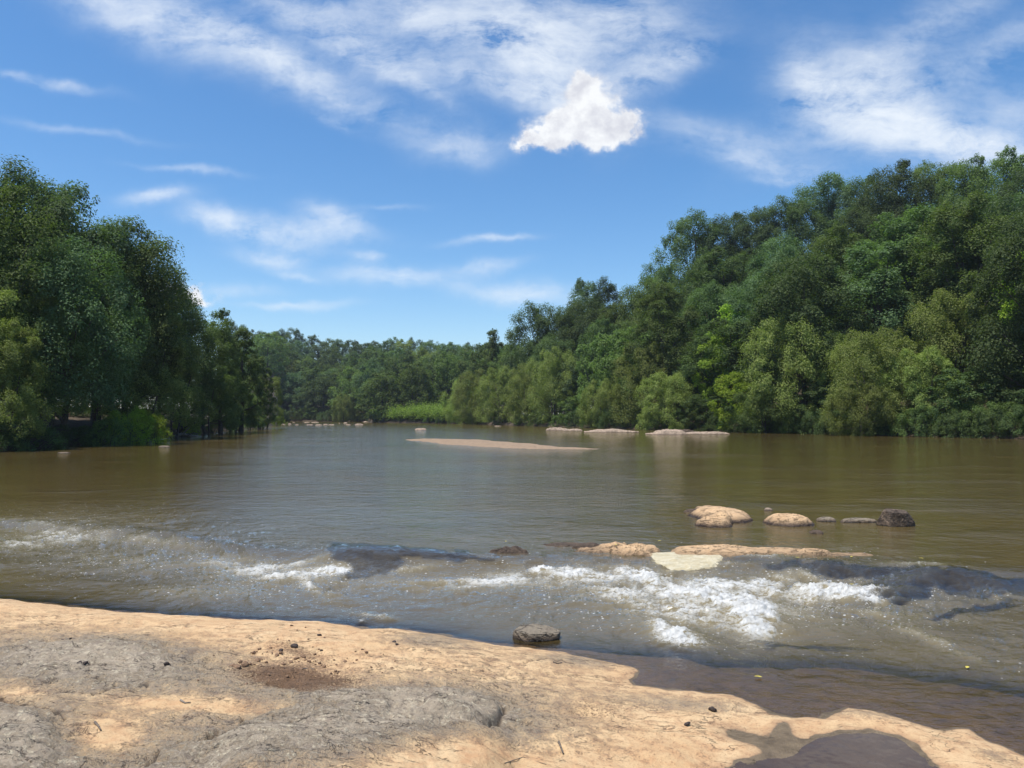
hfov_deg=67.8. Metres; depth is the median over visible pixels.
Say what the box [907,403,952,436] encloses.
bush
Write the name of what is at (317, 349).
ridge tree
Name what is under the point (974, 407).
bush
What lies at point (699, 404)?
broadleaf tree
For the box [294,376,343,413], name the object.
ridge tree
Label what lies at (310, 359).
ridge tree
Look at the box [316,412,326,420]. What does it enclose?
bush
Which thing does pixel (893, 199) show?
hill tree
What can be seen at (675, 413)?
bush
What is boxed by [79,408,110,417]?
thicket
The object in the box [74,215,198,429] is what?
oak tree
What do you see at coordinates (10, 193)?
oak tree
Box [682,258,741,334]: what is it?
hill tree
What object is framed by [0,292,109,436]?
oak tree
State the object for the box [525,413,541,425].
bush
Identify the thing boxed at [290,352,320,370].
ridge tree
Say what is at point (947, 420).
bush
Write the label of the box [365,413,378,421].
bush
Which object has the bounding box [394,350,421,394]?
ridge tree
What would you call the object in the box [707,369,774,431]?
broadleaf tree
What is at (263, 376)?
feathery tree
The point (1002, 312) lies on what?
broadleaf tree
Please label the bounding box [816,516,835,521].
river rock
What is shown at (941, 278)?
hill tree
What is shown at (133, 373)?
oak tree
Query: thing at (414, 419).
bush
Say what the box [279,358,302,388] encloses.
ridge tree
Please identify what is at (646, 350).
hill tree
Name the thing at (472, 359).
forest tree
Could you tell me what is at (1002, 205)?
hill tree
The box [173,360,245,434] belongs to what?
willow tree
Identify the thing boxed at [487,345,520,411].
forest tree
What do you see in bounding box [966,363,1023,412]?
broadleaf tree
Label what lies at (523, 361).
oak tree
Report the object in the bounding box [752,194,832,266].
hill tree
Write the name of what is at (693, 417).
bush
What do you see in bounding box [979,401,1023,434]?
bush
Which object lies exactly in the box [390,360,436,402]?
ridge tree
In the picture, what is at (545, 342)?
oak tree
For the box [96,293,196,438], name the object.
willow tree
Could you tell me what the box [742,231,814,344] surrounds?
hill tree
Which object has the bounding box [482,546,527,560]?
ledge rock
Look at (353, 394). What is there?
ridge tree
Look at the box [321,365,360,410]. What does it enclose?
ridge tree
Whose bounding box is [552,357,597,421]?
broadleaf tree
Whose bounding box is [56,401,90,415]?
thicket
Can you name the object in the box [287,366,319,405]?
ridge tree
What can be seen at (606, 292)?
forest tree
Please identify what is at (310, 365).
ridge tree
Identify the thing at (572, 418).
bush
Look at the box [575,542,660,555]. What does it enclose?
ledge rock
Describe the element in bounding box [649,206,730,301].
hill tree
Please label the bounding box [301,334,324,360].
ridge tree
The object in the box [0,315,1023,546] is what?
ground
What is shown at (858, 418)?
bush
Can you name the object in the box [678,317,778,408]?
hill tree
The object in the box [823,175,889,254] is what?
hill tree
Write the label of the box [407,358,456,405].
ridge tree
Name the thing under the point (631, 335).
oak tree
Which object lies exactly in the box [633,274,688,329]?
hill tree
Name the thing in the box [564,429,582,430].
river rock
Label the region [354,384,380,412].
broadleaf tree
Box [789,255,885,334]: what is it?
hill tree
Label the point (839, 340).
willow tree
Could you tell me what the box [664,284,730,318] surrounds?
hill tree
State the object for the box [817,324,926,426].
willow tree
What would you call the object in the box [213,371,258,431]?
willow tree
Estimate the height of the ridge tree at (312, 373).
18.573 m
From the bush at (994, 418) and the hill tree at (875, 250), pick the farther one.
the hill tree at (875, 250)
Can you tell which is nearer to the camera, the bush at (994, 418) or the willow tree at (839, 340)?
the bush at (994, 418)
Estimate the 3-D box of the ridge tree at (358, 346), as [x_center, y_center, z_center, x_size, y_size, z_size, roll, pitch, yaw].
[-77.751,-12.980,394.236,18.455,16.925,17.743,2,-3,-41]
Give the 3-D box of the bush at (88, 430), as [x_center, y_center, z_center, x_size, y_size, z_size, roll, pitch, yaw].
[-31.406,3.792,56.805,3.539,1.780,2.945,-1,-2,13]
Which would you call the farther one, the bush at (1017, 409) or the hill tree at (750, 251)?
the hill tree at (750, 251)
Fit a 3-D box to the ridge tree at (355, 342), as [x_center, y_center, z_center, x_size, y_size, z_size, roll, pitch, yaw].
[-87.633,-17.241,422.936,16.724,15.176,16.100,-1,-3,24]
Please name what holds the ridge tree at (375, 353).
on the ground at (77, 422)
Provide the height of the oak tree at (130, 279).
18.494 m
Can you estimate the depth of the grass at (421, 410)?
216.60 m
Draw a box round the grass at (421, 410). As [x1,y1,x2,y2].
[366,397,468,421]
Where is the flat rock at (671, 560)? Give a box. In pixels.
[651,552,722,570]
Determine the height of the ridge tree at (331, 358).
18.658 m
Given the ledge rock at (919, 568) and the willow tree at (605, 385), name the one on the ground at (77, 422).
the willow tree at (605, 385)
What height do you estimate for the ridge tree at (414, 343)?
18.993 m
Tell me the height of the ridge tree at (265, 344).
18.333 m
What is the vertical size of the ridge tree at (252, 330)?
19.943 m
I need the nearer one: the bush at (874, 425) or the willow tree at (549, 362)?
the bush at (874, 425)
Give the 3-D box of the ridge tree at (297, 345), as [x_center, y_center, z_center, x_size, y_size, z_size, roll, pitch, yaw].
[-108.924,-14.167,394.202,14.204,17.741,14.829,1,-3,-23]
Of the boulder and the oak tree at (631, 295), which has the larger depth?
the oak tree at (631, 295)
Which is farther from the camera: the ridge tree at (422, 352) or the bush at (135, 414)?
the ridge tree at (422, 352)
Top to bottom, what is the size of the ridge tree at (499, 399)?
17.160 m
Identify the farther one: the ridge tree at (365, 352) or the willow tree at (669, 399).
the ridge tree at (365, 352)
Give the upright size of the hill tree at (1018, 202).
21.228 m
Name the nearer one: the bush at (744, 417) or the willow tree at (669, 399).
the bush at (744, 417)
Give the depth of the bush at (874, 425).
80.20 m
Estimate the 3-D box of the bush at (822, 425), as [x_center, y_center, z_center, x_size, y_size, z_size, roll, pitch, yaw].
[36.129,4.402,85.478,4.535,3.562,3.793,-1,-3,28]
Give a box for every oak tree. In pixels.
[0,154,122,423]
[0,178,85,386]
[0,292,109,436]
[1,233,150,439]
[2,178,158,424]
[26,217,174,425]
[59,298,156,429]
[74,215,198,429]
[89,259,205,424]
[142,285,218,409]
[187,317,248,428]
[500,339,549,416]
[501,300,564,415]
[524,333,580,420]
[532,305,585,399]
[553,296,609,416]
[567,316,618,409]
[585,301,640,399]
[606,278,661,327]
[606,319,649,401]
[637,295,685,330]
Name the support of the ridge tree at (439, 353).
on the ground at (77, 422)
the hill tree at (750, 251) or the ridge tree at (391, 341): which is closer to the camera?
the hill tree at (750, 251)
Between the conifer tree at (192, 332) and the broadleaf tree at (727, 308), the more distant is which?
the broadleaf tree at (727, 308)
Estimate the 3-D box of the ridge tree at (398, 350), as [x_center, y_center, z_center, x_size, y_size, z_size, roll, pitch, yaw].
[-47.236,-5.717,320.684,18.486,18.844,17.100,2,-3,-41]
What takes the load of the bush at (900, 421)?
on the ground at (77, 422)
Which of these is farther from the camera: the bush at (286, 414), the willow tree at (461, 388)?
the bush at (286, 414)
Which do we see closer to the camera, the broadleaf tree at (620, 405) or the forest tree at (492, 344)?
the broadleaf tree at (620, 405)
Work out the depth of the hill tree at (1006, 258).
74.14 m
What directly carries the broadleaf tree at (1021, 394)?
on the ground at (77, 422)
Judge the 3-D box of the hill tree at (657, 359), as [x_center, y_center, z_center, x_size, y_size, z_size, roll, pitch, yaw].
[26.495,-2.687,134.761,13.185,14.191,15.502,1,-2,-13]
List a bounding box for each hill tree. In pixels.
[618,326,691,403]
[624,282,703,407]
[627,262,688,314]
[627,331,688,406]
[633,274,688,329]
[634,309,685,340]
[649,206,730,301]
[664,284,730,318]
[668,279,745,388]
[671,246,758,340]
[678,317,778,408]
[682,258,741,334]
[691,211,754,285]
[720,267,797,386]
[728,204,784,282]
[728,248,768,299]
[733,247,874,411]
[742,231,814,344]
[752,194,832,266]
[783,221,890,371]
[786,170,870,257]
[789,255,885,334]
[811,240,932,384]
[814,207,887,272]
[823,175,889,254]
[837,202,973,373]
[844,238,893,306]
[850,158,938,249]
[851,236,957,349]
[898,160,966,212]
[899,190,1023,386]
[918,190,1023,364]
[926,152,1021,227]
[951,192,1014,219]
[953,204,1023,406]
[976,144,1023,203]
[984,166,1023,229]
[994,192,1023,306]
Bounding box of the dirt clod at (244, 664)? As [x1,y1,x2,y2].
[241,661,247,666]
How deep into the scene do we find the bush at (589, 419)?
131.34 m
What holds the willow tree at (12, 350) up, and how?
on the ground at (77, 422)
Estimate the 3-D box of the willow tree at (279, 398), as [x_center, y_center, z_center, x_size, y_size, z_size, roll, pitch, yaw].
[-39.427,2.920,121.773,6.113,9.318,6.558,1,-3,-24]
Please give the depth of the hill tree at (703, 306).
125.38 m
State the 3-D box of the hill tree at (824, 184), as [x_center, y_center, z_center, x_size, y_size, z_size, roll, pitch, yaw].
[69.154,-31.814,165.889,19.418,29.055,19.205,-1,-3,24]
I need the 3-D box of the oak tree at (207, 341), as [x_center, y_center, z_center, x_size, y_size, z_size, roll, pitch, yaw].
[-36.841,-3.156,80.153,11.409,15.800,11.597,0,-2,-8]
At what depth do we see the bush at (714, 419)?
104.52 m
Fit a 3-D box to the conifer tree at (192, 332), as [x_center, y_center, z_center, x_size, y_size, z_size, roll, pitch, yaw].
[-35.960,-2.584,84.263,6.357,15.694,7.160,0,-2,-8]
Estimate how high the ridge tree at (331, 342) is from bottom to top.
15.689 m
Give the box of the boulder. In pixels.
[876,508,914,526]
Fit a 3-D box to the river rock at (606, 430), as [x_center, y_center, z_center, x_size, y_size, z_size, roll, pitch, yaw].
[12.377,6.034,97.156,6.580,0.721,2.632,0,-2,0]
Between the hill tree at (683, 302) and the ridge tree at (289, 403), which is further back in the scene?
the ridge tree at (289, 403)
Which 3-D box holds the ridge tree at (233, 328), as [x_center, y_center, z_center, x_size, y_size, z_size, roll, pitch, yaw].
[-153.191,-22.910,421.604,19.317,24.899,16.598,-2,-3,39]
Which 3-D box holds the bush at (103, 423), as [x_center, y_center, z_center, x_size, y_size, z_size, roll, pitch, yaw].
[-28.860,3.534,55.301,3.242,2.544,3.609,-2,-3,36]
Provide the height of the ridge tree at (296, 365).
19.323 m
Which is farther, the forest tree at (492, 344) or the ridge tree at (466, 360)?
the ridge tree at (466, 360)
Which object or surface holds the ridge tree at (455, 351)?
on the ground at (77, 422)
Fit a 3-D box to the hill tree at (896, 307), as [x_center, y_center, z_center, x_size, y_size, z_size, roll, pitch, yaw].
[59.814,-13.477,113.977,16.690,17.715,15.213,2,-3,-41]
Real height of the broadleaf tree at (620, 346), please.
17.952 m
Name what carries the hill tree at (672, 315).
on the ground at (77, 422)
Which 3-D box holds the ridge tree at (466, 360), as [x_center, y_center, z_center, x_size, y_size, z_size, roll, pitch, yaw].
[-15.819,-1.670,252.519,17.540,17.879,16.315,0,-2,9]
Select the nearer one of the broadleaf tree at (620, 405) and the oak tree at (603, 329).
the broadleaf tree at (620, 405)
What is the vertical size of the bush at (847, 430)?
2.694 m
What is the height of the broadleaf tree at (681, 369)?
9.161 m
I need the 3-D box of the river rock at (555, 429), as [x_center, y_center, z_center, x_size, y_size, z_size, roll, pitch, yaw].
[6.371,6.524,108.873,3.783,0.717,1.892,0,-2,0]
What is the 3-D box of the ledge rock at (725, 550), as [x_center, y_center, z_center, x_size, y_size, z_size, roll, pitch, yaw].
[3.925,2.685,11.687,3.402,0.407,0.932,0,-2,0]
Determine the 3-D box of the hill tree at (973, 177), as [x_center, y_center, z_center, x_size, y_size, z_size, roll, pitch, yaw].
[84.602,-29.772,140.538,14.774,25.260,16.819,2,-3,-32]
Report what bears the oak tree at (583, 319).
on the ground at (77, 422)
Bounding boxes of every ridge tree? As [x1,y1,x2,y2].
[227,320,249,350]
[239,329,262,350]
[244,331,283,375]
[244,332,289,376]
[265,347,300,388]
[268,339,299,367]
[271,328,297,350]
[277,376,308,410]
[279,342,296,379]
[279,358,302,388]
[279,371,315,411]
[284,327,309,360]
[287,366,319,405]
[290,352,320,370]
[291,340,314,362]
[294,356,324,378]
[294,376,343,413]
[296,367,330,411]
[299,359,321,395]
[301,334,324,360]
[303,368,343,407]
[306,343,331,370]
[316,338,345,360]
[316,352,340,371]
[318,344,344,371]
[321,363,345,391]
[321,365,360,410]
[326,366,366,418]
[331,339,353,364]
[336,340,361,360]
[339,350,364,373]
[344,358,366,379]
[348,343,368,361]
[351,357,394,410]
[355,371,410,418]
[358,345,385,367]
[359,352,392,381]
[361,343,383,362]
[362,352,401,402]
[363,341,384,353]
[376,340,395,355]
[379,355,427,408]
[383,347,408,365]
[387,337,403,352]
[388,361,437,409]
[389,338,413,353]
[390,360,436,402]
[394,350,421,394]
[404,337,423,351]
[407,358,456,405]
[410,347,437,373]
[412,342,437,358]
[417,350,454,397]
[418,352,441,390]
[419,340,439,354]
[426,351,465,405]
[435,343,453,351]
[438,352,480,400]
[439,342,461,354]
[446,347,476,394]
[449,350,477,390]
[457,344,474,351]
[463,342,478,350]
[464,359,498,405]
[487,358,536,413]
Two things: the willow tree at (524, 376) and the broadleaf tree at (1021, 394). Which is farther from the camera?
the willow tree at (524, 376)
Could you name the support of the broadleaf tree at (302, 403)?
on the ground at (77, 422)
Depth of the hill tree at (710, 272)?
136.85 m
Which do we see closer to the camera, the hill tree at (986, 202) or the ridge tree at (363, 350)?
the hill tree at (986, 202)
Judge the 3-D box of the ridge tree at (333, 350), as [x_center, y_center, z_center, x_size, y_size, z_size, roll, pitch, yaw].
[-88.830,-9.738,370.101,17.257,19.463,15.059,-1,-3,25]
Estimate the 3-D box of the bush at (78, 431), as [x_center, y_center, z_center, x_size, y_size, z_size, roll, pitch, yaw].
[-31.133,3.657,52.255,3.799,1.889,4.247,0,-2,-2]
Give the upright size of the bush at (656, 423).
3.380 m
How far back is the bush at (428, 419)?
211.90 m
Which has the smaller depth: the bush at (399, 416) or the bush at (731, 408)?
the bush at (731, 408)
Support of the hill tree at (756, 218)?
on the ground at (77, 422)
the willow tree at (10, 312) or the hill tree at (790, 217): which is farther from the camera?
the hill tree at (790, 217)
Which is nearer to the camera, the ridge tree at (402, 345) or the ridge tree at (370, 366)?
the ridge tree at (370, 366)
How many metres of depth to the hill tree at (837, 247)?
109.24 m
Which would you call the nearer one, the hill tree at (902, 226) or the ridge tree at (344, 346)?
the hill tree at (902, 226)
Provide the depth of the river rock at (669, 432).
84.75 m
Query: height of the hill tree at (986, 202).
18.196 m
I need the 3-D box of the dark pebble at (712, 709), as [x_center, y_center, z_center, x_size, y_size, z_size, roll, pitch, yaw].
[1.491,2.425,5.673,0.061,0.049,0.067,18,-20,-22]
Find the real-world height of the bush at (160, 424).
2.999 m
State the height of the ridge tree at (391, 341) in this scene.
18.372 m
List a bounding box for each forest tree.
[456,344,498,405]
[474,328,504,405]
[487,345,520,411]
[565,277,608,407]
[583,275,625,331]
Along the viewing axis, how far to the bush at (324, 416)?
279.08 m
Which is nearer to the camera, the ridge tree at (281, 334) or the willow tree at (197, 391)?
the willow tree at (197, 391)
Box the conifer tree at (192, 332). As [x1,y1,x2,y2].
[175,293,218,426]
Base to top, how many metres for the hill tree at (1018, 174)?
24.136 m
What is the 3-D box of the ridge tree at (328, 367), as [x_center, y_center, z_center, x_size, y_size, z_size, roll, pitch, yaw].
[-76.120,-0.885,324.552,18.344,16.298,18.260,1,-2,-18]
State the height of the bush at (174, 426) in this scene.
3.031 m
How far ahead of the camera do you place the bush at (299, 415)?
285.65 m
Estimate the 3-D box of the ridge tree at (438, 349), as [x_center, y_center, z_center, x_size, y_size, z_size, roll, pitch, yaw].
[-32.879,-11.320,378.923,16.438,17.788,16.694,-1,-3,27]
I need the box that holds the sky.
[0,0,1023,413]
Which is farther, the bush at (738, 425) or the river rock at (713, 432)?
the bush at (738, 425)
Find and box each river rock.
[546,427,566,430]
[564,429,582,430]
[584,429,624,431]
[651,429,687,434]
[683,509,695,512]
[687,505,752,522]
[688,431,728,433]
[695,512,732,527]
[763,513,814,526]
[809,530,822,533]
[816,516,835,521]
[840,517,876,522]
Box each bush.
[0,418,29,451]
[0,420,67,450]
[44,424,96,446]
[71,425,112,443]
[84,415,134,444]
[100,404,165,443]
[131,410,172,441]
[167,412,198,433]
[184,424,201,435]
[205,418,234,432]
[272,416,287,425]
[284,410,289,421]
[293,409,306,419]
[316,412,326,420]
[320,409,332,420]
[326,409,335,420]
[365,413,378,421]
[378,408,395,420]
[396,412,407,421]
[410,412,422,420]
[422,414,434,422]
[435,410,448,422]
[493,409,509,424]
[513,414,526,424]
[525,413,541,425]
[548,413,568,426]
[564,409,588,426]
[579,413,599,427]
[595,407,619,428]
[617,407,638,427]
[631,411,653,427]
[646,412,672,429]
[662,408,685,428]
[679,411,706,430]
[700,412,720,430]
[719,405,743,431]
[728,383,799,433]
[728,408,756,431]
[757,405,782,429]
[766,412,793,432]
[780,404,819,433]
[794,408,829,433]
[813,408,852,434]
[819,379,900,435]
[830,413,865,432]
[857,410,888,434]
[874,405,908,428]
[884,408,931,436]
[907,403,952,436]
[919,413,964,432]
[927,410,975,437]
[938,406,987,435]
[948,397,1004,432]
[966,406,1023,438]
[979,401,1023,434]
[994,403,1023,436]
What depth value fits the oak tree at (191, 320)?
72.57 m
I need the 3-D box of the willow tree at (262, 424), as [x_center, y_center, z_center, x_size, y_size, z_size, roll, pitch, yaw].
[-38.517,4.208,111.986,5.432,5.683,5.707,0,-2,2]
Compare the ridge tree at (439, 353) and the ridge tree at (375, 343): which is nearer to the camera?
the ridge tree at (439, 353)
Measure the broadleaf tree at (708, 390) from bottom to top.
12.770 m
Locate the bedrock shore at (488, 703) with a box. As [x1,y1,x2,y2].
[0,545,1023,767]
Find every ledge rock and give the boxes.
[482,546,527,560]
[544,542,598,548]
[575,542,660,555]
[671,544,871,569]
[850,562,925,571]
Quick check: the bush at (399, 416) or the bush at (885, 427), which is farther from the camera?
the bush at (399, 416)
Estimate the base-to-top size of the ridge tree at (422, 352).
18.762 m
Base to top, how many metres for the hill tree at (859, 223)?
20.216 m
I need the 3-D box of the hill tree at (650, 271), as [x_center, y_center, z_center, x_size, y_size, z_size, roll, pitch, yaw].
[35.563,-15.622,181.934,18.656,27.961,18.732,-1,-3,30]
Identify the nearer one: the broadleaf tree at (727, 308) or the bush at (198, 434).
the bush at (198, 434)
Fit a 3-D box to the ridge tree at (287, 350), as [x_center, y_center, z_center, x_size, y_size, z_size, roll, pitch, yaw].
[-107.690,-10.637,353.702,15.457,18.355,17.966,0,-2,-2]
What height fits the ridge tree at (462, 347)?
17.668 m
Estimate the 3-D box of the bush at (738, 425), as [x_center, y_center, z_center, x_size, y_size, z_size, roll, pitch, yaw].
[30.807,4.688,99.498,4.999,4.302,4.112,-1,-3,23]
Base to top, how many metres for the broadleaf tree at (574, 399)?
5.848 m
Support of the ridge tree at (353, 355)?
on the ground at (77, 422)
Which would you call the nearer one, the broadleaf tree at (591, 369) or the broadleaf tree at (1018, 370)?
the broadleaf tree at (1018, 370)
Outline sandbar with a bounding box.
[406,439,592,448]
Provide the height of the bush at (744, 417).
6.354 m
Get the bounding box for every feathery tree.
[207,308,246,432]
[217,326,268,431]
[245,355,277,428]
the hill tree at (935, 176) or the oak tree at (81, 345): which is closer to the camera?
the oak tree at (81, 345)
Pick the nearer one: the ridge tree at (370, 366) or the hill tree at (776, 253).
the hill tree at (776, 253)
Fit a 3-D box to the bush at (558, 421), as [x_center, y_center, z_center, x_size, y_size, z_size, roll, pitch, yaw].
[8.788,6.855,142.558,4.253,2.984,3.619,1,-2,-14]
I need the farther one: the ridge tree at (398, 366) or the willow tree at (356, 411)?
the willow tree at (356, 411)
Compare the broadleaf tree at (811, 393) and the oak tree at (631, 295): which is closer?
the broadleaf tree at (811, 393)
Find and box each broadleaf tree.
[288,392,312,417]
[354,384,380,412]
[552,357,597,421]
[558,394,592,422]
[574,333,627,417]
[589,324,656,415]
[606,401,640,421]
[671,356,714,412]
[677,394,730,427]
[691,332,753,411]
[699,301,765,397]
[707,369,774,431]
[789,384,841,429]
[922,366,1003,422]
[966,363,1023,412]
[986,249,1023,371]
[988,324,1023,398]
[1013,366,1023,406]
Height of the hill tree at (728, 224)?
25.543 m
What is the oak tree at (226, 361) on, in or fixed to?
on the ground at (77, 422)
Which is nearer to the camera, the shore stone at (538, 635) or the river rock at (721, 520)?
the shore stone at (538, 635)
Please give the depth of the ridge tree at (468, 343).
422.18 m
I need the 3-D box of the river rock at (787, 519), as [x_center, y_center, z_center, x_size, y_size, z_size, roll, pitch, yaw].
[5.395,2.751,14.857,1.168,0.438,1.110,0,-2,0]
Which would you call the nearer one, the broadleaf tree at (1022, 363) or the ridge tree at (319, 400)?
the broadleaf tree at (1022, 363)
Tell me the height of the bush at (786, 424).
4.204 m
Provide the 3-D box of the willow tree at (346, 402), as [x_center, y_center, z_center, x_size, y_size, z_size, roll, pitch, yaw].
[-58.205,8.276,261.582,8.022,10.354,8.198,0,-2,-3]
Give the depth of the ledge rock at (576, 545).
12.22 m
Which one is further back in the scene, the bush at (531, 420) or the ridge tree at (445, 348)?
the ridge tree at (445, 348)
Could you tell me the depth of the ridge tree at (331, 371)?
302.97 m
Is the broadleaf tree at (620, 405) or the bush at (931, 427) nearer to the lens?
the bush at (931, 427)
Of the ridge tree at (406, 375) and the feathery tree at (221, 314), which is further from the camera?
the ridge tree at (406, 375)
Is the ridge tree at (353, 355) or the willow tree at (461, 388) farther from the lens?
the ridge tree at (353, 355)
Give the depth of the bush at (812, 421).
86.97 m
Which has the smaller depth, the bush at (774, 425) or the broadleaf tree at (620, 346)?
the bush at (774, 425)
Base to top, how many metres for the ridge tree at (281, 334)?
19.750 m
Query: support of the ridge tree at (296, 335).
on the ground at (77, 422)
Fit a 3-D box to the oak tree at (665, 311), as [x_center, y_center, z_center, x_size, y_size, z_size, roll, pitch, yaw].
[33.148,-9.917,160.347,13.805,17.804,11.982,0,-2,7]
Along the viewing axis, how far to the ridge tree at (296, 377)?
295.37 m
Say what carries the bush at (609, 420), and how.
on the ground at (77, 422)
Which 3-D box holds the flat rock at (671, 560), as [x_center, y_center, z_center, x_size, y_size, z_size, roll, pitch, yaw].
[2.595,2.624,11.195,1.242,0.189,1.141,0,-2,0]
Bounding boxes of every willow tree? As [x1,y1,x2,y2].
[0,286,47,430]
[0,317,54,446]
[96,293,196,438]
[130,332,218,437]
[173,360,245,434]
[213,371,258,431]
[240,394,267,429]
[251,374,284,428]
[331,394,353,421]
[348,402,365,421]
[440,379,481,423]
[451,368,502,424]
[474,365,529,422]
[503,363,555,422]
[525,345,584,423]
[575,378,622,426]
[605,341,685,422]
[634,371,699,429]
[737,314,832,427]
[800,331,871,413]
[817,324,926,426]
[877,345,970,422]
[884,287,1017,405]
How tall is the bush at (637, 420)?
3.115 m
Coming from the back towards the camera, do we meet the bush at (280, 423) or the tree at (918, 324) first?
the bush at (280, 423)
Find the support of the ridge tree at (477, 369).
on the ground at (77, 422)
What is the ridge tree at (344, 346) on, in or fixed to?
on the ground at (77, 422)
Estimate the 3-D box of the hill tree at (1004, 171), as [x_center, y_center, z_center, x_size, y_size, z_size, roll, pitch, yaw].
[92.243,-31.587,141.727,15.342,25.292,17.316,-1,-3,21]
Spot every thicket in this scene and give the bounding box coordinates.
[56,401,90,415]
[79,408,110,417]
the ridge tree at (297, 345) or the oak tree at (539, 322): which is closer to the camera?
the oak tree at (539, 322)
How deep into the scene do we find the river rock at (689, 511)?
16.55 m
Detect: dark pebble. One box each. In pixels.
[290,643,297,647]
[708,706,716,711]
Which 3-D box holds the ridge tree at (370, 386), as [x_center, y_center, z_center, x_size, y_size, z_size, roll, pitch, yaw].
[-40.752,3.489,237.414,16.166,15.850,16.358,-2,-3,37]
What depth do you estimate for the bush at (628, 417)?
121.31 m
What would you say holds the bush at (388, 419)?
on the ground at (77, 422)
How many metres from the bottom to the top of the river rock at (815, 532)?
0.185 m
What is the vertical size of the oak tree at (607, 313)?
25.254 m
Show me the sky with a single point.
(362, 171)
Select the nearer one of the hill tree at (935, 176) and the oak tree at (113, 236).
the oak tree at (113, 236)
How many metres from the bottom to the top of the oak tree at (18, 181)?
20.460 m
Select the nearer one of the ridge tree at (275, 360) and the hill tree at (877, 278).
the hill tree at (877, 278)
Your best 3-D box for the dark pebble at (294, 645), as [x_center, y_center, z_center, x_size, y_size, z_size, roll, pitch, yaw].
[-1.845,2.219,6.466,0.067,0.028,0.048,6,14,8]
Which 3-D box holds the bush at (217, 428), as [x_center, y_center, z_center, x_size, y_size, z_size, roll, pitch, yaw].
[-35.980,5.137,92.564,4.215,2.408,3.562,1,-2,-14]
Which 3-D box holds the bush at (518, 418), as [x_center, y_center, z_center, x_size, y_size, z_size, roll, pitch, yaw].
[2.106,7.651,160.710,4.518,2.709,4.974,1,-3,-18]
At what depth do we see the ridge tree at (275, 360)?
311.11 m
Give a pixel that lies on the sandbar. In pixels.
(480, 443)
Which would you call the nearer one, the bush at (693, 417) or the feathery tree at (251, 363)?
the feathery tree at (251, 363)
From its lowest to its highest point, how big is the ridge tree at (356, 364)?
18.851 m
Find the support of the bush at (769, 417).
on the ground at (77, 422)
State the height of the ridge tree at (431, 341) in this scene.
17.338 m
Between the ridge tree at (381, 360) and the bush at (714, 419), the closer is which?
the bush at (714, 419)
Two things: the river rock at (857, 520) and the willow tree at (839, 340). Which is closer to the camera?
the river rock at (857, 520)
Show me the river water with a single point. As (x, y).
(254, 521)
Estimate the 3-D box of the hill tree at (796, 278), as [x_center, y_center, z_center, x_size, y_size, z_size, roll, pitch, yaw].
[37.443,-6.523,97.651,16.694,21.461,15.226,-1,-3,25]
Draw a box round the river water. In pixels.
[0,421,1023,727]
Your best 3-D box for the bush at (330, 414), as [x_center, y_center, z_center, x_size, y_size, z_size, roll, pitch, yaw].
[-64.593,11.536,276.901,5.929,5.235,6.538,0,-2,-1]
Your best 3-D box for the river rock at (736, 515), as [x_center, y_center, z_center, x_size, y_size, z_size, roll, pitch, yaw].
[4.312,2.793,15.970,1.391,0.447,2.537,0,-2,0]
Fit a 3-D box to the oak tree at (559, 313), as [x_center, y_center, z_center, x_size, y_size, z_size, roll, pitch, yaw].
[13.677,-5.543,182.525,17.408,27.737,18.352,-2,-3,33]
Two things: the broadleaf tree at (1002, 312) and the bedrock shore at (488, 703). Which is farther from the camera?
the broadleaf tree at (1002, 312)
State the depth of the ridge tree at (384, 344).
378.17 m
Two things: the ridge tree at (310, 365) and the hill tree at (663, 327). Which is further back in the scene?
the ridge tree at (310, 365)
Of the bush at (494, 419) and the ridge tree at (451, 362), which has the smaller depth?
the bush at (494, 419)
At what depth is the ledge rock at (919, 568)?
11.03 m
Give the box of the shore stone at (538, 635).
[513,624,559,647]
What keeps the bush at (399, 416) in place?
on the ground at (77, 422)
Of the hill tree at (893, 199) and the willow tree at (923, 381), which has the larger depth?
the hill tree at (893, 199)
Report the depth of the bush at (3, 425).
45.08 m
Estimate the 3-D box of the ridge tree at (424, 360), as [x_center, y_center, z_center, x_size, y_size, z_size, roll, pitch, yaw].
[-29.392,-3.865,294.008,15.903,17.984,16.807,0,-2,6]
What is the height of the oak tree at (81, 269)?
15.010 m
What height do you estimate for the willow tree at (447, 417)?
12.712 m
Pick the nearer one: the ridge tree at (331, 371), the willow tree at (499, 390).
the willow tree at (499, 390)
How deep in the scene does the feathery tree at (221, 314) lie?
91.95 m
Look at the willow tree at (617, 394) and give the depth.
120.39 m
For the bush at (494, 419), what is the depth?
169.79 m
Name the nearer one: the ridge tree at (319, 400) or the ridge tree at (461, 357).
the ridge tree at (461, 357)
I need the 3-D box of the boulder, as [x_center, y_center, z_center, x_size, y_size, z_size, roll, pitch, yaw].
[7.354,2.698,14.637,0.701,0.574,0.510,0,-2,0]
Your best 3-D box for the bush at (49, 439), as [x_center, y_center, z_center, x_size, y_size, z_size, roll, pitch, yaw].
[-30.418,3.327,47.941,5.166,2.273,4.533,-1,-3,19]
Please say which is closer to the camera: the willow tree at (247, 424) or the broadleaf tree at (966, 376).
the broadleaf tree at (966, 376)
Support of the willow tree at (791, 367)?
on the ground at (77, 422)
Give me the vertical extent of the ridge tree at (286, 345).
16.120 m
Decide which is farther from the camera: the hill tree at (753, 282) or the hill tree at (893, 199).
the hill tree at (893, 199)
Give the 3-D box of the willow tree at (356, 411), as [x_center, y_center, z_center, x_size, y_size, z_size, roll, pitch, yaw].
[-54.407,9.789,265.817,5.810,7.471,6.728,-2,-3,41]
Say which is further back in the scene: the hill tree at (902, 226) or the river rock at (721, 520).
the hill tree at (902, 226)
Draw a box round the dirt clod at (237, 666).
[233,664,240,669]

